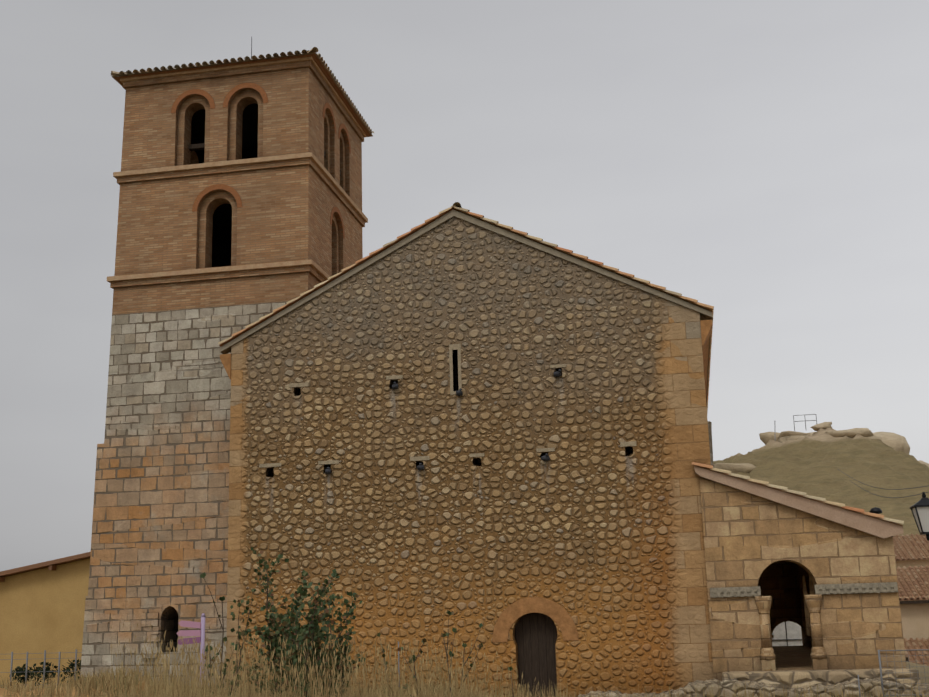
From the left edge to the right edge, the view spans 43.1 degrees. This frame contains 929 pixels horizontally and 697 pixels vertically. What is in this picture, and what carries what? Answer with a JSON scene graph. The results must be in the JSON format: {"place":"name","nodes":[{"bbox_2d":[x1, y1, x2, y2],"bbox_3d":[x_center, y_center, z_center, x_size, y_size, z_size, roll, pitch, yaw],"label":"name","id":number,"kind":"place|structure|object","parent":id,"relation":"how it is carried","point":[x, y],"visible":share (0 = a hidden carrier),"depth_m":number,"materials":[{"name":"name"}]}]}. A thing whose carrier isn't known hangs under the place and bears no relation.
{"place":"outdoors","nodes":[
{"label":"outdoors","id":0,"kind":"place"},
{"bbox_2d":[200,547,513,696],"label":"shrubs","id":1,"kind":"object","parent":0,"point":[285,622],"depth_m":17.51,"materials":[{"name":"green plant"}]},
{"bbox_2d":[0,618,927,696],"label":"dry grass","id":2,"kind":"structure","parent":0,"point":[161,685],"depth_m":18.06,"materials":[{"name":"beige plant"}]},
{"bbox_2d":[0,0,928,571],"label":"sky","id":3,"kind":"structure","parent":0,"point":[764,164],"materials":[{"name":"grey"}]},
{"bbox_2d":[2,428,928,690],"bbox_3d":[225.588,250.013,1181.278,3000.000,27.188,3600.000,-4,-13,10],"label":"hill","id":4,"kind":"structure","parent":0,"point":[812,464],"depth_m":138.20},
{"bbox_2d":[0,649,81,686],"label":"fence","id":5,"kind":"object","parent":4,"relation":"on","point":[45,658],"visible":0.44,"depth_m":32.96,"materials":[{"name":"silver metal"}]},
{"bbox_2d":[0,558,89,686],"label":"building wall","id":6,"kind":"structure","parent":4,"relation":"on","point":[42,610],"depth_m":39.67,"materials":[{"name":"yellow paint"}]},
{"bbox_2d":[0,552,90,581],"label":"roof eave","id":7,"kind":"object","parent":6,"relation":"on","point":[52,564],"depth_m":39.76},
{"bbox_2d":[9,659,80,685],"bbox_3d":[-11.409,9.394,34.261,4.154,0.928,1.231,-6,-14,20],"label":"hedge","id":8,"kind":"object","parent":4,"relation":"on","point":[19,670],"visible":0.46,"depth_m":34.42,"materials":[{"name":"green plant"}]},
{"bbox_2d":[0,680,154,696],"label":"earth bank","id":9,"kind":"structure","parent":4,"relation":"on","point":[2,690],"depth_m":21.45,"materials":[{"name":"soil"}]},
{"bbox_2d":[80,301,287,689],"bbox_3d":[-6.697,4.852,34.208,6.310,11.050,5.580,-4,-13,10],"label":"stone tower base","id":10,"kind":"object","parent":4,"relation":"on","point":[159,541],"visible":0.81,"depth_m":31.84,"materials":[{"name":"beige stone"}]},
{"bbox_2d":[141,613,158,657],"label":"stone blocks","id":11,"kind":"structure","parent":10,"relation":"attached to","point":[148,619],"depth_m":30.97,"materials":[{"name":"beige stone"}]},
{"bbox_2d":[114,49,314,76],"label":"tower roof","id":12,"kind":"structure","parent":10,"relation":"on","point":[218,62],"depth_m":34.05,"materials":[{"name":"ceramic"}]},
{"bbox_2d":[111,47,373,133],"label":"roof tiles","id":13,"kind":"object","parent":12,"relation":"on","point":[313,49],"visible":0.06,"depth_m":34.49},
{"bbox_2d":[112,67,362,314],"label":"brick tower wall","id":14,"kind":"structure","parent":10,"relation":"on","point":[282,214],"depth_m":33.63,"materials":[{"name":"brown brick"}]},
{"bbox_2d":[107,56,367,288],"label":"cornice","id":15,"kind":"structure","parent":14,"relation":"attached to","point":[311,270],"depth_m":33.70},
{"bbox_2d":[114,54,370,136],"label":"eaves","id":16,"kind":"object","parent":14,"relation":"attached to","point":[336,88],"visible":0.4,"depth_m":34.38,"materials":[{"name":"brown brick"}]},
{"bbox_2d":[171,83,350,238],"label":"brick arches","id":17,"kind":"structure","parent":14,"relation":"attached to","point":[209,98],"depth_m":34.00,"materials":[{"name":"brown brick"}]},
{"bbox_2d":[188,143,340,175],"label":"bell yokes","id":18,"kind":"object","parent":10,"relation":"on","point":[195,147],"visible":0.24,"depth_m":34.39,"materials":[{"name":"brown wood"}]},
{"bbox_2d":[312,52,372,135],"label":"tower roof","id":19,"kind":"structure","parent":10,"relation":"on","point":[341,89],"depth_m":36.06,"materials":[{"name":"ceramic"}]},
{"bbox_2d":[176,613,205,684],"bbox_3d":[-6.085,7.005,26.040,0.734,2.220,0.119,-5,-13,16],"label":"signpost","id":20,"kind":"object","parent":4,"relation":"on","point":[200,625],"visible":0.9,"depth_m":26.13,"materials":[{"name":"pink"}]},
{"bbox_2d":[398,642,928,696],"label":"fence","id":21,"kind":"object","parent":4,"relation":"on","point":[880,668],"visible":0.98,"depth_m":23.98,"materials":[{"name":"silver metal"}]},
{"bbox_2d":[708,421,713,467],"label":"downpipe","id":22,"kind":"object","parent":4,"relation":"on","point":[710,439],"visible":0.08,"depth_m":143.58,"materials":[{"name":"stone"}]},
{"bbox_2d":[578,678,928,696],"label":"ruin wall","id":23,"kind":"structure","parent":4,"relation":"on","point":[754,686],"depth_m":24.84,"materials":[{"name":"stone"}]},
{"bbox_2d":[772,621,802,645],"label":"window","id":24,"kind":"structure","parent":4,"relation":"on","point":[793,629],"depth_m":48.29,"materials":[{"name":"white glass"}]},
{"bbox_2d":[772,622,801,645],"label":"bars","id":25,"kind":"object","parent":24,"relation":"attached to","point":[786,636],"visible":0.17,"depth_m":48.21,"materials":[{"name":"black metal"}]},
{"bbox_2d":[772,645,811,668],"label":"wall","id":26,"kind":"structure","parent":4,"relation":"on","point":[788,657],"depth_m":33.45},
{"bbox_2d":[714,422,928,473],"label":"rock outcrop","id":27,"kind":"object","parent":4,"relation":"on","point":[896,442],"visible":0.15,"depth_m":164.21,"materials":[{"name":"beige stone"}]},
{"bbox_2d":[775,414,816,440],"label":"metal frame","id":28,"kind":"object","parent":27,"relation":"on","point":[805,421],"visible":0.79,"depth_m":173.64,"materials":[{"name":"silver metal"}]},
{"bbox_2d":[722,668,920,688],"bbox_3d":[7.810,7.791,25.792,4.150,1.420,0.738,-4,-13,10],"label":"porch podium","id":29,"kind":"object","parent":4,"relation":"on","point":[790,678],"visible":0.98,"depth_m":25.60,"materials":[{"name":"beige stone"}]},
{"bbox_2d":[754,594,827,670],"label":"porch columns","id":30,"kind":"structure","parent":29,"relation":"on","point":[818,654],"depth_m":26.49,"materials":[{"name":"beige stone"}]},
{"bbox_2d":[838,469,928,497],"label":"overhead wires","id":31,"kind":"object","parent":4,"relation":"on","point":[888,489],"visible":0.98,"depth_m":45.01,"materials":[{"name":"black metal"}]},
{"bbox_2d":[895,560,928,639],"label":"village houses","id":32,"kind":"structure","parent":4,"relation":"on","point":[915,620],"depth_m":49.55,"materials":[{"name":"paint"}]},
{"bbox_2d":[893,534,928,560],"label":"house roof","id":33,"kind":"structure","parent":32,"relation":"on","point":[907,547],"depth_m":58.94,"materials":[{"name":"ceramic"}]},
{"bbox_2d":[896,566,928,600],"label":"house roof","id":34,"kind":"structure","parent":32,"relation":"on","point":[913,582],"depth_m":51.38,"materials":[{"name":"tile"}]},
{"bbox_2d":[904,637,928,665],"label":"house roof","id":35,"kind":"structure","parent":32,"relation":"on","point":[917,643],"depth_m":48.03,"materials":[{"name":"tile"}]},
{"bbox_2d":[900,600,928,661],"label":"house trim","id":36,"kind":"structure","parent":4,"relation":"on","point":[915,602],"depth_m":49.31,"materials":[{"name":"brown wood"}]},
{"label":"nave","id":37,"kind":"object","parent":4,"relation":"on","visible":0},
{"bbox_2d":[218,205,455,345],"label":"roof tiles","id":38,"kind":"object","parent":37,"relation":"on","point":[335,276],"depth_m":30.50,"materials":[{"name":"ceramic"}]},
{"bbox_2d":[325,369,561,473],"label":"stones","id":39,"kind":"object","parent":37,"relation":"on","point":[420,466],"visible":0.96,"depth_m":28.95,"materials":[{"name":"brown stone"}]},
{"bbox_2d":[259,364,636,467],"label":"putlog lintels","id":40,"kind":"object","parent":37,"relation":"attached to","point":[420,458],"visible":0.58,"depth_m":29.13,"materials":[{"name":"stone"}]},
{"bbox_2d":[449,344,461,394],"bbox_3d":[-0.198,0.549,29.560,0.295,1.280,0.308,-4,-13,10],"label":"window frame","id":41,"kind":"object","parent":37,"relation":"attached to","point":[455,347],"visible":0.62,"depth_m":29.45,"materials":[{"name":"stone"}]},
{"bbox_2d":[514,612,556,696],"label":"door","id":42,"kind":"structure","parent":37,"relation":"attached to","point":[535,636],"depth_m":27.88,"materials":[{"name":"brown wood"}]},
{"bbox_2d":[492,597,578,641],"bbox_3d":[1.655,6.387,27.802,2.040,1.020,0.115,-4,-13,10],"label":"door arch","id":43,"kind":"structure","parent":37,"relation":"attached to","point":[512,613],"depth_m":27.80,"materials":[{"name":"orange stone"}]},
{"bbox_2d":[451,205,713,410],"bbox_3d":[5.068,0.187,40.710,6.415,3.288,23.750,-4,-13,10],"label":"roof edge","id":44,"kind":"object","parent":37,"relation":"on","point":[590,261],"depth_m":29.45,"materials":[{"name":"tile"}]},
{"bbox_2d":[453,202,461,207],"bbox_3d":[2.039,-1.177,41.631,0.220,0.140,23.800,-4,-13,10],"label":"ridge cap","id":45,"kind":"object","parent":44,"relation":"on","point":[457,204],"depth_m":30.33,"materials":[{"name":"tile"}]},
{"bbox_2d":[226,217,713,696],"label":"stone wall","id":46,"kind":"structure","parent":0,"point":[592,528],"depth_m":28.84,"materials":[{"name":"beige stone"}]},
{"bbox_2d":[220,320,711,392],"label":"nave corbels","id":47,"kind":"object","parent":46,"relation":"attached to","point":[706,328],"visible":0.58,"depth_m":30.55,"materials":[{"name":"brown stone"}]},
{"bbox_2d":[220,210,712,353],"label":"roof verge","id":48,"kind":"structure","parent":46,"relation":"attached to","point":[226,348],"depth_m":30.22,"materials":[{"name":"brown stone"}]},
{"bbox_2d":[230,316,709,403],"bbox_3d":[2.011,0.513,41.395,12.560,3.200,23.190,-4,-13,10],"label":"roof eave","id":49,"kind":"object","parent":46,"relation":"on","point":[702,318],"depth_m":33.41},
{"bbox_2d":[758,561,801,634],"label":"porch wall","id":50,"kind":"structure","parent":0,"point":[778,582],"depth_m":43.36,"materials":[{"name":"brown stone"}]},
{"bbox_2d":[700,478,906,680],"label":"porch wall","id":51,"kind":"structure","parent":0,"point":[749,538],"depth_m":26.79,"materials":[{"name":"beige stone"}]},
{"bbox_2d":[692,462,903,525],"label":"porch roof","id":52,"kind":"structure","parent":51,"relation":"on","point":[804,495],"depth_m":27.05,"materials":[{"name":"beige tile"}]},
{"bbox_2d":[694,466,903,538],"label":"porch fascia","id":53,"kind":"structure","parent":52,"relation":"attached to","point":[879,528],"depth_m":26.92,"materials":[{"name":"beige wood"}]},
{"bbox_2d":[869,507,881,513],"bbox_3d":[11.366,4.680,32.484,0.340,0.610,0.340,-4,-13,10],"label":"roof cowl","id":54,"kind":"object","parent":52,"relation":"on","point":[875,510],"visible":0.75,"depth_m":32.42,"materials":[{"name":"black metal"}]},
{"bbox_2d":[710,582,897,597],"bbox_3d":[7.658,5.472,26.674,4.110,0.220,0.083,-4,-13,10],"label":"decorative frieze","id":55,"kind":"object","parent":51,"relation":"attached to","point":[884,587],"visible":0.98,"depth_m":26.54,"materials":[{"name":"grey stone"}]},
{"bbox_2d":[797,564,814,647],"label":"porch interior wall","id":56,"kind":"structure","parent":0,"point":[806,585],"depth_m":41.64,"materials":[{"name":"brown stone"}]},
{"bbox_2d":[910,492,928,539],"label":"street lamp","id":57,"kind":"object","parent":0,"point":[923,513],"depth_m":17.43,"materials":[{"name":"black metal"}]}
]}

